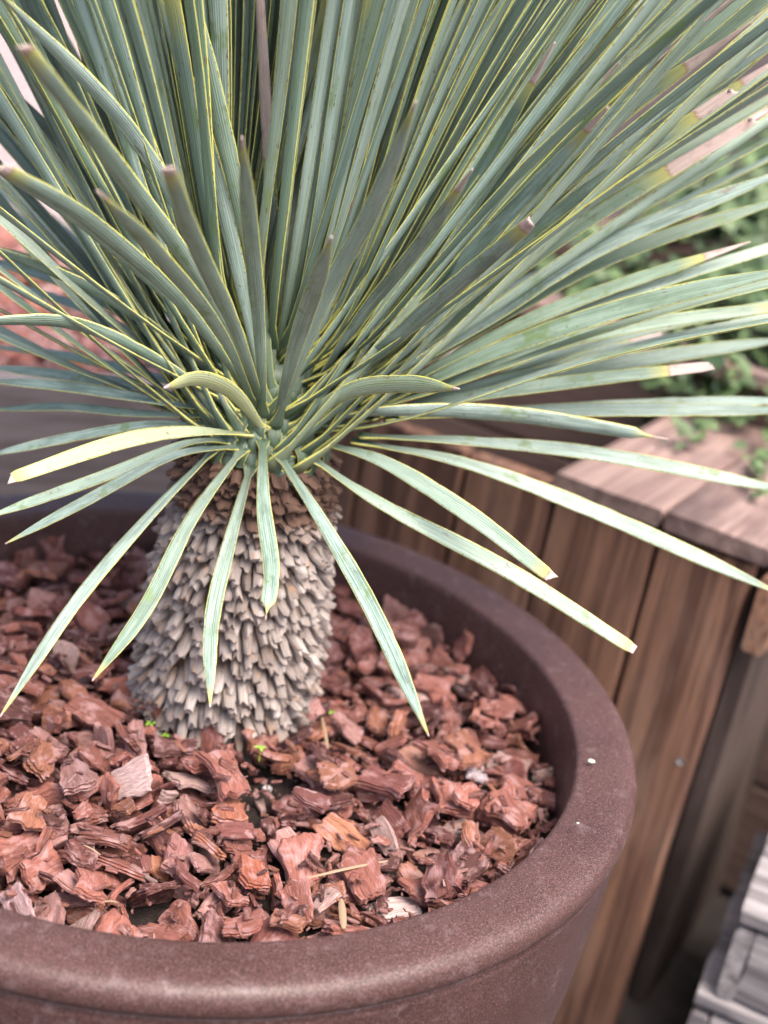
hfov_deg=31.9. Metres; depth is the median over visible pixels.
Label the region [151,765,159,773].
bark chip
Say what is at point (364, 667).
bark chip
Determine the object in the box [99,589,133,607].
bark chip
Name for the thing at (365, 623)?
bark chip
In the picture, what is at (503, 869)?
bark chip
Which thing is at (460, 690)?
bark chip
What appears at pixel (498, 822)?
bark chip
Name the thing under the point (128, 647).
bark chip
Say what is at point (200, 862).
bark chip
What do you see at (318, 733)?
bark chip
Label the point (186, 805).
bark chip
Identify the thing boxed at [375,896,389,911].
bark chip
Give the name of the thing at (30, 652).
bark chip
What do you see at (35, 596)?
bark chip
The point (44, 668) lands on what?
bark chip
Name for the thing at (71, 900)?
bark chip
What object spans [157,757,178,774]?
bark chip
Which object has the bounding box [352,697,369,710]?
bark chip
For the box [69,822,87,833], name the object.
bark chip
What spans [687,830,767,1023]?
slatted crate
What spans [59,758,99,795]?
bark chip
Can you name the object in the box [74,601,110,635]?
bark chip
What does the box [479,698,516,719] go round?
bark chip
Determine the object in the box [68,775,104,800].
bark chip
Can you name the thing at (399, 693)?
bark chip
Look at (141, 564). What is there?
bark chip
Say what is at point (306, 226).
yucca plant
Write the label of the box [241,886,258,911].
bark chip
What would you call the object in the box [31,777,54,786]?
bark chip
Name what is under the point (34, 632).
bark chip
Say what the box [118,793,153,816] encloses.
bark chip
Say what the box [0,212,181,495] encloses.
grey planter
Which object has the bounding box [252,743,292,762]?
bark chip
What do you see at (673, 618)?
timber crate
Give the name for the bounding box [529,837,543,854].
bark chip
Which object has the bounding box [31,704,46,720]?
bark chip
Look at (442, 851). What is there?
bark chip
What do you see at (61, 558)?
bark chip
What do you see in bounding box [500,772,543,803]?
bark chip
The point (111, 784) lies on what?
bark chip
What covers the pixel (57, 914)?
bark chip
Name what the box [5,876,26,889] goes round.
bark chip
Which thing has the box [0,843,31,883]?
bark chip
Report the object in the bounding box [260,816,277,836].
bark chip
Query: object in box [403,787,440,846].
bark chip
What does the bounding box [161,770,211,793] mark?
bark chip
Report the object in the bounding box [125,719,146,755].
bark chip
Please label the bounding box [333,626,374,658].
bark chip
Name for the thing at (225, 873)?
bark chip
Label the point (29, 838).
bark chip
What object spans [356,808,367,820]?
bark chip
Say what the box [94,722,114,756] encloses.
bark chip
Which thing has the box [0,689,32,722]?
bark chip
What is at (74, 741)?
bark chip
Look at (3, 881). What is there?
bark chip
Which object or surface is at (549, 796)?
bark chip
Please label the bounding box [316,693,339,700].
bark chip
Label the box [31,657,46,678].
bark chip
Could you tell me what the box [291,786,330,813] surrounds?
bark chip
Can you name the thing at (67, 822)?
bark chip
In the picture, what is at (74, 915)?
bark chip
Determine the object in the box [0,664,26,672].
bark chip
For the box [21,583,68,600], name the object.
bark chip
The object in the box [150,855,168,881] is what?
bark chip
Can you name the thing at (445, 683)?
bark chip
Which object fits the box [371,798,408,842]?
bark chip
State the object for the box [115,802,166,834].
bark chip
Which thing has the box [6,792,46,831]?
bark chip
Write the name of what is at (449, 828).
bark chip
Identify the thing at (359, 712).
bark chip
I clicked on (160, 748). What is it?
bark chip
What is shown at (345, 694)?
bark chip
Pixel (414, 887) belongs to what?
bark chip
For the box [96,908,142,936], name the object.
bark chip
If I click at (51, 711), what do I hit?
bark chip
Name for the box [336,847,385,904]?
bark chip
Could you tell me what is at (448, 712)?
bark chip
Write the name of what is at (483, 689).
bark chip
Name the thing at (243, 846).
bark chip
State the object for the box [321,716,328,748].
wood splinter
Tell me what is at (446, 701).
bark chip
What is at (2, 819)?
bark chip
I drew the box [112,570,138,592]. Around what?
bark chip
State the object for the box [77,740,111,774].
bark chip
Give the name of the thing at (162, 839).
bark chip
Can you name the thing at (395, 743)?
bark chip
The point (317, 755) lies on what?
bark chip
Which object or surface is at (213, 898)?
bark chip
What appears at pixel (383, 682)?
bark chip
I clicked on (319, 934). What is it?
bark chip
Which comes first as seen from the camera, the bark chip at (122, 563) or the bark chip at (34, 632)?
the bark chip at (34, 632)
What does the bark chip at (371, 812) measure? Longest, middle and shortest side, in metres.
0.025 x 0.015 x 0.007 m
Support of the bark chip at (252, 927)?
on the bark crumbs
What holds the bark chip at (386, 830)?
on the bark crumbs
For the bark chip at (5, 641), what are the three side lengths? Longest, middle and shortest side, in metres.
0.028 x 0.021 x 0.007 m
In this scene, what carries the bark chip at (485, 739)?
on the bark crumbs
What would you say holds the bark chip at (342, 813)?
on the potting soil
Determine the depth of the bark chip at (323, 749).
0.76 m
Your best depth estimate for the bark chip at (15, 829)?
0.66 m
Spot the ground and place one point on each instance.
(670, 1000)
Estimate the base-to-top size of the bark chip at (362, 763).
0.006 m
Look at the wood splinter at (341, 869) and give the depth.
0.66 m
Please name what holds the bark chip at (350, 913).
on the potting soil
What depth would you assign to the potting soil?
0.73 m
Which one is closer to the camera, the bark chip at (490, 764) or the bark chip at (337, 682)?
the bark chip at (490, 764)
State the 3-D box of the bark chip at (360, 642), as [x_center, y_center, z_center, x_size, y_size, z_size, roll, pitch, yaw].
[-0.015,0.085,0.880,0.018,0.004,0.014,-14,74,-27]
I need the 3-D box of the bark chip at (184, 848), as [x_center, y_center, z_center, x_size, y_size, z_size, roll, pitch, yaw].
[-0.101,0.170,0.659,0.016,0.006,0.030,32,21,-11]
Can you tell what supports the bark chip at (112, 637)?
on the potting soil
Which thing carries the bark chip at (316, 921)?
on the potting soil
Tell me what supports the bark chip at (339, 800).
on the bark crumbs
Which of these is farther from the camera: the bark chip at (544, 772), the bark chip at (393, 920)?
the bark chip at (544, 772)
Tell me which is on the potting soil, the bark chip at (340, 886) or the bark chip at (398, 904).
the bark chip at (398, 904)
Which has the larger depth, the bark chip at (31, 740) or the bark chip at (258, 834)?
the bark chip at (31, 740)
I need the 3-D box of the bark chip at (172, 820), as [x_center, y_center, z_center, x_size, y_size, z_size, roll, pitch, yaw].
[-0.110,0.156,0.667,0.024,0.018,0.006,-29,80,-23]
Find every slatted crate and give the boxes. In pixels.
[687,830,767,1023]
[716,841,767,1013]
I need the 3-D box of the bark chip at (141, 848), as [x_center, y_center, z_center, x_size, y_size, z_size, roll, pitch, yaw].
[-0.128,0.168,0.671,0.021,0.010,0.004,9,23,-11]
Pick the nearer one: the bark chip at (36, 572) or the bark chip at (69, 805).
the bark chip at (69, 805)
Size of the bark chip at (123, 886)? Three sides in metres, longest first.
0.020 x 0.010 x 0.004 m
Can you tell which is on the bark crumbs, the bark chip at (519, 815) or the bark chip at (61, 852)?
the bark chip at (519, 815)
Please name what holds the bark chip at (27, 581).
on the potting soil
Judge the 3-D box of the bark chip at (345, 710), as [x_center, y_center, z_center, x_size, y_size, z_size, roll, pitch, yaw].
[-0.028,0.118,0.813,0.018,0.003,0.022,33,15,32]
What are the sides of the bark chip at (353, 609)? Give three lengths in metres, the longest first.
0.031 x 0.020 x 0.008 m
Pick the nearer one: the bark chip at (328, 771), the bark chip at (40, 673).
the bark chip at (328, 771)
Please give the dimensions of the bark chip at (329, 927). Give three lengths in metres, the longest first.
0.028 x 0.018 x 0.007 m
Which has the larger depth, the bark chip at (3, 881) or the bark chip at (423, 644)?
the bark chip at (423, 644)
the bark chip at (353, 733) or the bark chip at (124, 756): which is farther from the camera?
the bark chip at (353, 733)
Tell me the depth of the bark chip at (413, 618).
0.92 m
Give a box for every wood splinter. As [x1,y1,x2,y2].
[307,860,387,878]
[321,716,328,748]
[338,898,346,929]
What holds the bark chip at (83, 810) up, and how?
on the potting soil
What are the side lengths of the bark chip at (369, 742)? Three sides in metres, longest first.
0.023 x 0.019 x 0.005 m
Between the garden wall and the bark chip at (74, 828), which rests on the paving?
the garden wall
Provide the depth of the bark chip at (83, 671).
0.78 m
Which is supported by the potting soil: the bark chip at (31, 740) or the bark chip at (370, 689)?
the bark chip at (370, 689)
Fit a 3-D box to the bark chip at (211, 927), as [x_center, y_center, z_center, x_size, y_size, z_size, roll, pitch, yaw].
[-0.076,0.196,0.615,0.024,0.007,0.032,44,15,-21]
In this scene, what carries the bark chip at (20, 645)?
on the bark crumbs
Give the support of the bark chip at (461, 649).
on the bark crumbs
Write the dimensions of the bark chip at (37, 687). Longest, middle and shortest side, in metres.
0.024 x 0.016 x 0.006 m
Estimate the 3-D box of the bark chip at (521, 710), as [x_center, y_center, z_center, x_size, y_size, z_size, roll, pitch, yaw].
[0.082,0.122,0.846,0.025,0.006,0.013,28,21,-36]
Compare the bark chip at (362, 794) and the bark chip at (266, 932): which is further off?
the bark chip at (362, 794)
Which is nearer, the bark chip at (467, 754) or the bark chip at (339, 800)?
the bark chip at (339, 800)
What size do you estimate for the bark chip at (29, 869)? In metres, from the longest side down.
0.026 x 0.024 x 0.006 m
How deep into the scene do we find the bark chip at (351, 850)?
0.68 m
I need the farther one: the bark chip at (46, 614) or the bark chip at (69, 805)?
the bark chip at (46, 614)
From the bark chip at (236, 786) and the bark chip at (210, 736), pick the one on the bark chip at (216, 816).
the bark chip at (236, 786)
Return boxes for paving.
[0,0,174,321]
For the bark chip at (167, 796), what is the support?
on the bark crumbs
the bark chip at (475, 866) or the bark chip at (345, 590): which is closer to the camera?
the bark chip at (475, 866)
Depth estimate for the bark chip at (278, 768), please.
0.76 m
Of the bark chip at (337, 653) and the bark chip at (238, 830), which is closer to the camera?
the bark chip at (238, 830)
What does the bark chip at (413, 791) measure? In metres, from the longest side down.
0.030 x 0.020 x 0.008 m
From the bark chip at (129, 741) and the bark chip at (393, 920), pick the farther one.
the bark chip at (129, 741)
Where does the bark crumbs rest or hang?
on the potting soil
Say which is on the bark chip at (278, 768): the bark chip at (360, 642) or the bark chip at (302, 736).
the bark chip at (302, 736)
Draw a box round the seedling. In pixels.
[254,745,266,760]
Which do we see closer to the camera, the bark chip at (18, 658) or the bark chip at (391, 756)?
the bark chip at (391, 756)
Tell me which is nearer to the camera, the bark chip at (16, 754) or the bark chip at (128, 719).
the bark chip at (16, 754)
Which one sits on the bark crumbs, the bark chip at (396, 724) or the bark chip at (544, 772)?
the bark chip at (396, 724)
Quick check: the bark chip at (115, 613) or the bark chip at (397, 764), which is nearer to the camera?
the bark chip at (397, 764)
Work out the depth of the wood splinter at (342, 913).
0.63 m
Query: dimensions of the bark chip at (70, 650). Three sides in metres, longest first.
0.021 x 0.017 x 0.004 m
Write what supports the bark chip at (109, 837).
on the bark crumbs
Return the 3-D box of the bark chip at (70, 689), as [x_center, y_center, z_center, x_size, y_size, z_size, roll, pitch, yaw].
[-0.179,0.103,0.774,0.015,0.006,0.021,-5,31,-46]
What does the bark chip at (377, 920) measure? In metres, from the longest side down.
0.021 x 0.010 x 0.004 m
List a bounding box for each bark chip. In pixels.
[0,560,25,587]
[0,597,24,625]
[0,622,41,635]
[0,633,11,656]
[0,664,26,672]
[0,674,17,692]
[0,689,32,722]
[0,738,22,760]
[0,763,28,784]
[0,804,5,823]
[0,821,24,835]
[0,830,38,876]
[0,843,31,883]
[0,871,20,890]
[0,881,35,916]
[2,573,30,596]
[3,795,33,815]
[5,722,29,739]
[5,782,63,807]
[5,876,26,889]
[6,741,28,760]
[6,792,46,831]
[8,652,27,665]
[9,733,34,761]
[10,606,52,619]
[13,548,38,578]
[14,640,32,651]
[17,678,44,696]
[18,623,43,640]
[18,839,64,894]
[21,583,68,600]
[22,685,61,704]
[23,738,62,782]
[25,637,52,664]
[26,567,56,579]
[26,588,55,620]
[27,561,66,576]
[29,726,70,753]
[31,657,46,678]
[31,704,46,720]
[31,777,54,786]
[33,890,65,923]
[35,825,54,853]
[39,534,65,561]
[39,662,56,675]
[41,705,71,733]
[41,804,69,841]
[43,808,66,827]
[44,621,74,635]
[45,674,72,680]
[46,651,70,673]
[47,553,75,574]
[48,593,75,620]
[52,868,93,903]
[53,640,79,673]
[56,849,68,863]
[56,892,93,907]
[58,679,88,701]
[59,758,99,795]
[62,692,124,728]
[62,797,76,811]
[63,590,72,601]
[63,628,101,662]
[63,835,97,871]
[65,904,107,923]
[67,574,110,584]
[67,732,81,747]
[67,747,96,771]
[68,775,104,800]
[69,800,108,824]
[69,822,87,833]
[70,907,99,929]
[72,663,113,683]
[72,799,92,819]
[72,867,107,905]
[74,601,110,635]
[75,586,112,594]
[76,608,122,628]
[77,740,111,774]
[77,829,132,852]
[85,590,101,606]
[88,551,130,567]
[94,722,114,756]
[95,656,122,663]
[96,855,149,881]
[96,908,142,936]
[97,676,131,695]
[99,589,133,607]
[101,771,120,811]
[101,878,134,908]
[106,841,147,854]
[107,567,119,583]
[107,623,136,642]
[110,660,132,675]
[110,751,135,767]
[111,753,152,800]
[111,797,135,815]
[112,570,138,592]
[114,721,141,753]
[114,902,128,918]
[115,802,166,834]
[116,546,151,581]
[118,591,145,608]
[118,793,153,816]
[121,640,136,652]
[121,715,149,726]
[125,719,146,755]
[126,602,137,615]
[129,880,177,907]
[132,774,162,798]
[137,922,188,940]
[138,809,184,841]
[147,831,170,856]
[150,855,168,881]
[151,734,197,757]
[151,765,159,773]
[153,781,177,792]
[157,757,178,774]
[157,789,178,803]
[157,899,197,940]
[159,832,192,886]
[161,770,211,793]
[173,794,211,828]
[173,885,201,908]
[174,856,199,893]
[175,786,213,809]
[180,755,209,773]
[185,820,226,861]
[188,852,212,872]
[193,891,224,919]
[194,750,250,801]
[196,803,206,825]
[197,908,236,941]
[200,724,223,752]
[200,863,234,887]
[209,796,247,823]
[211,881,249,906]
[215,744,234,756]
[215,821,253,840]
[215,832,252,854]
[222,908,263,937]
[232,849,261,869]
[238,853,271,891]
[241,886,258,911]
[250,918,296,941]
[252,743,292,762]
[252,828,265,841]
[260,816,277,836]
[267,826,296,881]
[269,725,312,751]
[269,908,305,932]
[270,872,282,910]
[271,744,305,774]
[276,812,297,828]
[276,832,324,886]
[278,877,313,927]
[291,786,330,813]
[292,755,336,790]
[297,694,324,728]
[304,743,327,753]
[305,817,321,829]
[306,720,338,742]
[306,902,347,929]
[307,932,327,937]
[308,741,334,762]
[309,786,353,811]
[311,812,373,854]
[312,880,346,901]
[313,887,341,912]
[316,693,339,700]
[316,761,357,789]
[318,661,349,693]
[319,699,352,715]
[320,919,369,935]
[321,639,344,664]
[326,798,357,818]
[327,868,359,905]
[329,907,362,922]
[330,611,334,620]
[330,616,358,642]
[330,710,363,744]
[330,752,361,771]
[331,584,350,599]
[331,741,366,757]
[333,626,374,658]
[335,597,364,617]
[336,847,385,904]
[337,687,360,703]
[341,844,365,860]
[343,786,380,807]
[344,657,361,676]
[347,703,367,723]
[348,632,372,655]
[349,677,392,694]
[351,772,403,802]
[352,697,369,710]
[355,764,416,801]
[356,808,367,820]
[357,654,379,674]
[358,678,390,710]
[358,752,379,770]
[359,735,378,749]
[360,911,386,927]
[361,807,402,824]
[362,614,391,634]
[365,705,387,738]
[365,896,421,921]
[369,815,398,855]
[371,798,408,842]
[372,875,393,900]
[374,732,406,754]
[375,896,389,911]
[376,838,411,862]
[377,650,407,672]
[377,855,398,871]
[379,650,428,664]
[380,698,407,707]
[381,747,413,769]
[382,594,408,621]
[385,686,428,702]
[387,709,408,739]
[388,622,419,647]
[388,917,397,923]
[391,758,423,789]
[392,609,425,627]
[396,861,442,907]
[397,877,427,906]
[398,745,440,776]
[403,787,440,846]
[405,700,444,718]
[405,773,445,802]
[405,817,444,846]
[406,637,429,657]
[407,664,438,679]
[412,673,455,704]
[412,739,463,771]
[413,678,436,691]
[413,712,444,734]
[413,847,439,857]
[419,623,442,646]
[420,824,455,845]
[421,851,464,905]
[427,646,451,670]
[428,844,456,857]
[429,776,471,816]
[433,706,453,729]
[435,723,480,752]
[441,694,455,706]
[441,819,466,844]
[443,728,491,769]
[444,665,473,697]
[448,664,469,674]
[450,630,473,661]
[451,782,479,811]
[451,841,490,887]
[456,880,488,898]
[460,701,482,713]
[461,820,480,851]
[464,767,488,784]
[465,678,499,699]
[471,715,501,729]
[473,728,508,748]
[477,793,537,835]
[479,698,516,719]
[480,826,520,863]
[482,777,534,830]
[485,750,531,771]
[487,757,526,781]
[496,863,510,873]
[499,695,527,716]
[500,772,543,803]
[504,746,538,769]
[506,712,537,734]
[507,836,539,866]
[515,725,540,740]
[523,816,559,838]
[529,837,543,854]
[531,766,553,784]
[535,790,554,811]
[544,775,555,788]
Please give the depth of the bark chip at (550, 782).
0.78 m
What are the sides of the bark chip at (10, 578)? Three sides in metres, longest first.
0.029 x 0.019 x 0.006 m
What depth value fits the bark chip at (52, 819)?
0.66 m
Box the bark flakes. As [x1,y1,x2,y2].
[0,552,547,941]
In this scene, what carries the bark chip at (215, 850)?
on the potting soil
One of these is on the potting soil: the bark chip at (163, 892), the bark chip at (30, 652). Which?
the bark chip at (163, 892)
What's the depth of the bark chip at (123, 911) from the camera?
0.62 m
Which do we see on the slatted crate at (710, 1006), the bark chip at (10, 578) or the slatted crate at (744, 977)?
the slatted crate at (744, 977)
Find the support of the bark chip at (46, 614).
on the bark crumbs
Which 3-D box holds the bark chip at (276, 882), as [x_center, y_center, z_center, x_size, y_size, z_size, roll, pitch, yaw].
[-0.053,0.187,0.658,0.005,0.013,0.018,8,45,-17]
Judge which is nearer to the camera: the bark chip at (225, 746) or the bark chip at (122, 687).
the bark chip at (225, 746)
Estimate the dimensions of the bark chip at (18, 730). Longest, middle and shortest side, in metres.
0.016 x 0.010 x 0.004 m
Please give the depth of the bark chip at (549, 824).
0.74 m
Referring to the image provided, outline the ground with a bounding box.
[617,857,734,1023]
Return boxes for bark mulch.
[0,225,157,374]
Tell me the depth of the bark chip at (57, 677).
0.79 m
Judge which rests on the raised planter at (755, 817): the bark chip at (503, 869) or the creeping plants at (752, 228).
the creeping plants at (752, 228)
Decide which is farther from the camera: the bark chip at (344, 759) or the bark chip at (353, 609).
the bark chip at (353, 609)
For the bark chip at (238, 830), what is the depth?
0.68 m
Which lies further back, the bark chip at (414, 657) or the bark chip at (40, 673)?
the bark chip at (414, 657)
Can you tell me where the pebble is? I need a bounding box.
[261,785,271,791]
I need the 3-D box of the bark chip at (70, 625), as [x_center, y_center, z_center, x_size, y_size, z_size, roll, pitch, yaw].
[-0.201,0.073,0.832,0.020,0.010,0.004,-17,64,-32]
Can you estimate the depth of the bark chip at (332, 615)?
0.93 m
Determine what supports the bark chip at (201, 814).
on the potting soil
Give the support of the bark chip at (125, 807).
on the potting soil
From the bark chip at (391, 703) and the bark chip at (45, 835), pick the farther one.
the bark chip at (391, 703)
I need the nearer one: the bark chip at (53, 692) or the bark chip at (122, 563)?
the bark chip at (53, 692)
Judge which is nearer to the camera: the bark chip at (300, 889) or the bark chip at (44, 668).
the bark chip at (300, 889)
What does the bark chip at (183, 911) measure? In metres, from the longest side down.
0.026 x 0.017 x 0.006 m
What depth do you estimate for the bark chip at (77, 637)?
0.82 m
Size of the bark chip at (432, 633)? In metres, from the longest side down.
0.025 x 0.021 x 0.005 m
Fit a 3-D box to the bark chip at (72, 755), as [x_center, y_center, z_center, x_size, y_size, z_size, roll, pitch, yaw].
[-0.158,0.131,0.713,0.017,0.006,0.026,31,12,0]
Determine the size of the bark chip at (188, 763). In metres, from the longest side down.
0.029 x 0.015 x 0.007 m
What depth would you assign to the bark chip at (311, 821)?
0.71 m
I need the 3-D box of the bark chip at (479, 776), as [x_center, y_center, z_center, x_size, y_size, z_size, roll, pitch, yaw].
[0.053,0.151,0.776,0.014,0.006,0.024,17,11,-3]
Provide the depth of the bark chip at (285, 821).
0.70 m
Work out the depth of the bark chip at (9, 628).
0.82 m
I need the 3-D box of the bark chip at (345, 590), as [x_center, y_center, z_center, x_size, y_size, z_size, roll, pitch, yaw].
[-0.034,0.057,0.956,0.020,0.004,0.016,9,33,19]
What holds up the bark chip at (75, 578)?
on the bark crumbs
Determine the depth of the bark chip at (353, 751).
0.76 m
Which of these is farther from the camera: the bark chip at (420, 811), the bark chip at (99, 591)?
the bark chip at (99, 591)
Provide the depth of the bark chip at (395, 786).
0.73 m
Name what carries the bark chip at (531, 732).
on the potting soil
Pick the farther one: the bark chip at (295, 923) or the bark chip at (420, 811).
the bark chip at (420, 811)
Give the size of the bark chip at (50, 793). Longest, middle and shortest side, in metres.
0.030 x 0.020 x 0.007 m
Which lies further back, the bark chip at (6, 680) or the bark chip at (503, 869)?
the bark chip at (6, 680)
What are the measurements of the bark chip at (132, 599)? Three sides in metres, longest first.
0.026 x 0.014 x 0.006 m
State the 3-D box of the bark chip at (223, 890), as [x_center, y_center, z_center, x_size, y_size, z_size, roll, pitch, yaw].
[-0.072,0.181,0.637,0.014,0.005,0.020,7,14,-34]
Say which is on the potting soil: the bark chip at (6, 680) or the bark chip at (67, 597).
the bark chip at (67, 597)
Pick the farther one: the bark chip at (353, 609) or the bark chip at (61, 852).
the bark chip at (353, 609)
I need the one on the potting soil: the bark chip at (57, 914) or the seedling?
the seedling
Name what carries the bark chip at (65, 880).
on the bark crumbs
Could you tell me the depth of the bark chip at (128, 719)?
0.76 m
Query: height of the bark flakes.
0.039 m
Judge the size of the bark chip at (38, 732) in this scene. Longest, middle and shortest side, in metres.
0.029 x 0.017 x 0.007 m
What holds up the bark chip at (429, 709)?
on the bark crumbs
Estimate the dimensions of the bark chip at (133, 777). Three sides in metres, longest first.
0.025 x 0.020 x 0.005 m
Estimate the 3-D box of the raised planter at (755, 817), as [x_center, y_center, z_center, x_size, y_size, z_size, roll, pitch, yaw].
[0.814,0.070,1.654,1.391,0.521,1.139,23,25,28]
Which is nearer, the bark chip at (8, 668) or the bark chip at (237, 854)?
the bark chip at (237, 854)
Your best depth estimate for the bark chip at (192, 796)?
0.72 m
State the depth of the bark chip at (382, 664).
0.85 m
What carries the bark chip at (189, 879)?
on the potting soil
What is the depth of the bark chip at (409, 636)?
0.89 m
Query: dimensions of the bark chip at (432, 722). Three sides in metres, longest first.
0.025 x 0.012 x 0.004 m
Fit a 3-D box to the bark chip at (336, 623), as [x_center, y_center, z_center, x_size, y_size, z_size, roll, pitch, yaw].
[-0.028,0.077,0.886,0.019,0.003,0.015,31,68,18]
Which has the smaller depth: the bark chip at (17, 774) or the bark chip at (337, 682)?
the bark chip at (17, 774)
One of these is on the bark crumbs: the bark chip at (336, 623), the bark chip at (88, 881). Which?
the bark chip at (88, 881)
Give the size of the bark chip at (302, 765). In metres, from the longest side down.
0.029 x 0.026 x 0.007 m
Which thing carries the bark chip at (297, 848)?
on the potting soil
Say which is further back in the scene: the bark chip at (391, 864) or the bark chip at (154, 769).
the bark chip at (154, 769)
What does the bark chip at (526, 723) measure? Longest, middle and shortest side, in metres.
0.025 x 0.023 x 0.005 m
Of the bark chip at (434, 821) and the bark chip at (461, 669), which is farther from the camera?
the bark chip at (461, 669)
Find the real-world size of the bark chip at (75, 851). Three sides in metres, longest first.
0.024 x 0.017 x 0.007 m
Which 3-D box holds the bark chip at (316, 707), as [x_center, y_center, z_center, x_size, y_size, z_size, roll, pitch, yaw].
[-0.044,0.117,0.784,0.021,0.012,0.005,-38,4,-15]
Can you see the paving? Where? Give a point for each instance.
(21, 83)
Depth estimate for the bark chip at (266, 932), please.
0.61 m
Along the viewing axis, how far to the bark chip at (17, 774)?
0.68 m
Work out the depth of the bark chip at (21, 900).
0.60 m
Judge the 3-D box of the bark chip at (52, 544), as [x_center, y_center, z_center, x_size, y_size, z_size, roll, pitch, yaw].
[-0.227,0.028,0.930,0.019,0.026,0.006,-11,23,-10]
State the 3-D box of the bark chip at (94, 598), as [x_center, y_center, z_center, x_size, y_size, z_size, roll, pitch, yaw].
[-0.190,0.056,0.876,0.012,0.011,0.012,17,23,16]
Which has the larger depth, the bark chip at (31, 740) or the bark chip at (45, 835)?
the bark chip at (31, 740)
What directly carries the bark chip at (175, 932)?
on the potting soil
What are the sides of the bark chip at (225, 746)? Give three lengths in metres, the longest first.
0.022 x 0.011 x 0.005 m
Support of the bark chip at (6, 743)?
on the bark crumbs
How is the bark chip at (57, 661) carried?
on the bark chip at (57, 677)
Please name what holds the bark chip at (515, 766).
on the potting soil
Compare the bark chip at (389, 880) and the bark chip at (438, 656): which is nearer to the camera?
the bark chip at (389, 880)
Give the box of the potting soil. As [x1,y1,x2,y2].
[0,574,551,941]
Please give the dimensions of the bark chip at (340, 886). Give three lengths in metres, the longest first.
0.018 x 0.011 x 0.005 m
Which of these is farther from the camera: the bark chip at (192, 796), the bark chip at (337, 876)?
the bark chip at (192, 796)
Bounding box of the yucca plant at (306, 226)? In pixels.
[0,0,767,768]
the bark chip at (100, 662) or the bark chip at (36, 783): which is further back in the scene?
the bark chip at (100, 662)
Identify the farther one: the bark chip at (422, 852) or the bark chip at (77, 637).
the bark chip at (77, 637)
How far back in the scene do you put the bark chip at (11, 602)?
0.85 m
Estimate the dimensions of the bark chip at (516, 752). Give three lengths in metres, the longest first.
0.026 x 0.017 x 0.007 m
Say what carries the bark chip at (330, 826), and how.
on the potting soil
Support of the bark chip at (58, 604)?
on the potting soil
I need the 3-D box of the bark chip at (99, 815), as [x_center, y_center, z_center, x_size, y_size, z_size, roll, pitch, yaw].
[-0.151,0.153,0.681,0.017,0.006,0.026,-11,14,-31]
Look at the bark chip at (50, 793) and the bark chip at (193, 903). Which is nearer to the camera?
the bark chip at (193, 903)
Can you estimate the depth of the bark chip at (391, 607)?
0.94 m
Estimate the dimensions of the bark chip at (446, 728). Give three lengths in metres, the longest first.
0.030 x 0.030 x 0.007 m
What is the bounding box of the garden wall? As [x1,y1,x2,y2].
[583,0,767,231]
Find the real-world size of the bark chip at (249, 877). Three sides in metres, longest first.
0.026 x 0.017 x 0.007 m
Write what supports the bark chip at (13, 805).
on the potting soil
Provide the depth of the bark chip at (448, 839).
0.71 m
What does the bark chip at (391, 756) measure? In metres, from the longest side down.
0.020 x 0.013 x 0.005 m
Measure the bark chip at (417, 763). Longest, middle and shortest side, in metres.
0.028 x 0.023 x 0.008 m
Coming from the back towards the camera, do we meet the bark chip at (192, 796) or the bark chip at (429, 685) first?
the bark chip at (429, 685)
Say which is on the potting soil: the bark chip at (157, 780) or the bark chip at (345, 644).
the bark chip at (157, 780)
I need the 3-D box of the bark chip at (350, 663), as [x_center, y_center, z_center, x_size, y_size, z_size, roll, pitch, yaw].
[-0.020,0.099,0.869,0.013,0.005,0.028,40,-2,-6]
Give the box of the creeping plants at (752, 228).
[521,107,767,497]
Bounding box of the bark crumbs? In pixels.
[0,543,552,941]
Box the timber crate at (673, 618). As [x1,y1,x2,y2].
[329,416,767,1023]
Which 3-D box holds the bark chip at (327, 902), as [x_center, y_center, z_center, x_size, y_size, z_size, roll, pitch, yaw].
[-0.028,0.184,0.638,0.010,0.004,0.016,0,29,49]
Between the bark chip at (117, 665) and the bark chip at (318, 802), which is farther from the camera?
the bark chip at (117, 665)
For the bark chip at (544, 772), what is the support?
on the potting soil
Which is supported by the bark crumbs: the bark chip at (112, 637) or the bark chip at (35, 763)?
the bark chip at (35, 763)
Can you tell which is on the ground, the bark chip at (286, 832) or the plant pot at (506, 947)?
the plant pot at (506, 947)
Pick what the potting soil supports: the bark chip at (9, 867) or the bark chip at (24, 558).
the bark chip at (24, 558)
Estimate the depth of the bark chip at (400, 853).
0.70 m
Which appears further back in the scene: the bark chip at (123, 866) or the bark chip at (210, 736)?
the bark chip at (210, 736)
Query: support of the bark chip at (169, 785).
on the potting soil
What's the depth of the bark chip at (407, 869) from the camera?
0.68 m
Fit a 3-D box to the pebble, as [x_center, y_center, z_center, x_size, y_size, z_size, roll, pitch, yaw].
[-0.065,0.154,0.746,0.006,0.004,0.005,11,22,0]
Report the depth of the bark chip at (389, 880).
0.67 m
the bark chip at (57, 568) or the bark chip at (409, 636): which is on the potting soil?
the bark chip at (57, 568)
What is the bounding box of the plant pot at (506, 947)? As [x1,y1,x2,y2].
[0,491,636,1023]
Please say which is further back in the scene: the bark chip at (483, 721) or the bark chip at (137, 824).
the bark chip at (483, 721)
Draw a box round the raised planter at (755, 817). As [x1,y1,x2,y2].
[397,213,767,891]
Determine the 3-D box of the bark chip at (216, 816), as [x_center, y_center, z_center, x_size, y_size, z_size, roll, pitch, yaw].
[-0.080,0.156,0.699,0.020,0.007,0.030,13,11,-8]
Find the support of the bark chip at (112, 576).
on the potting soil
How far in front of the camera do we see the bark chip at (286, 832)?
0.68 m
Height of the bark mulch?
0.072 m
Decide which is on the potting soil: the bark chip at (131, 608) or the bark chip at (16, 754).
the bark chip at (131, 608)

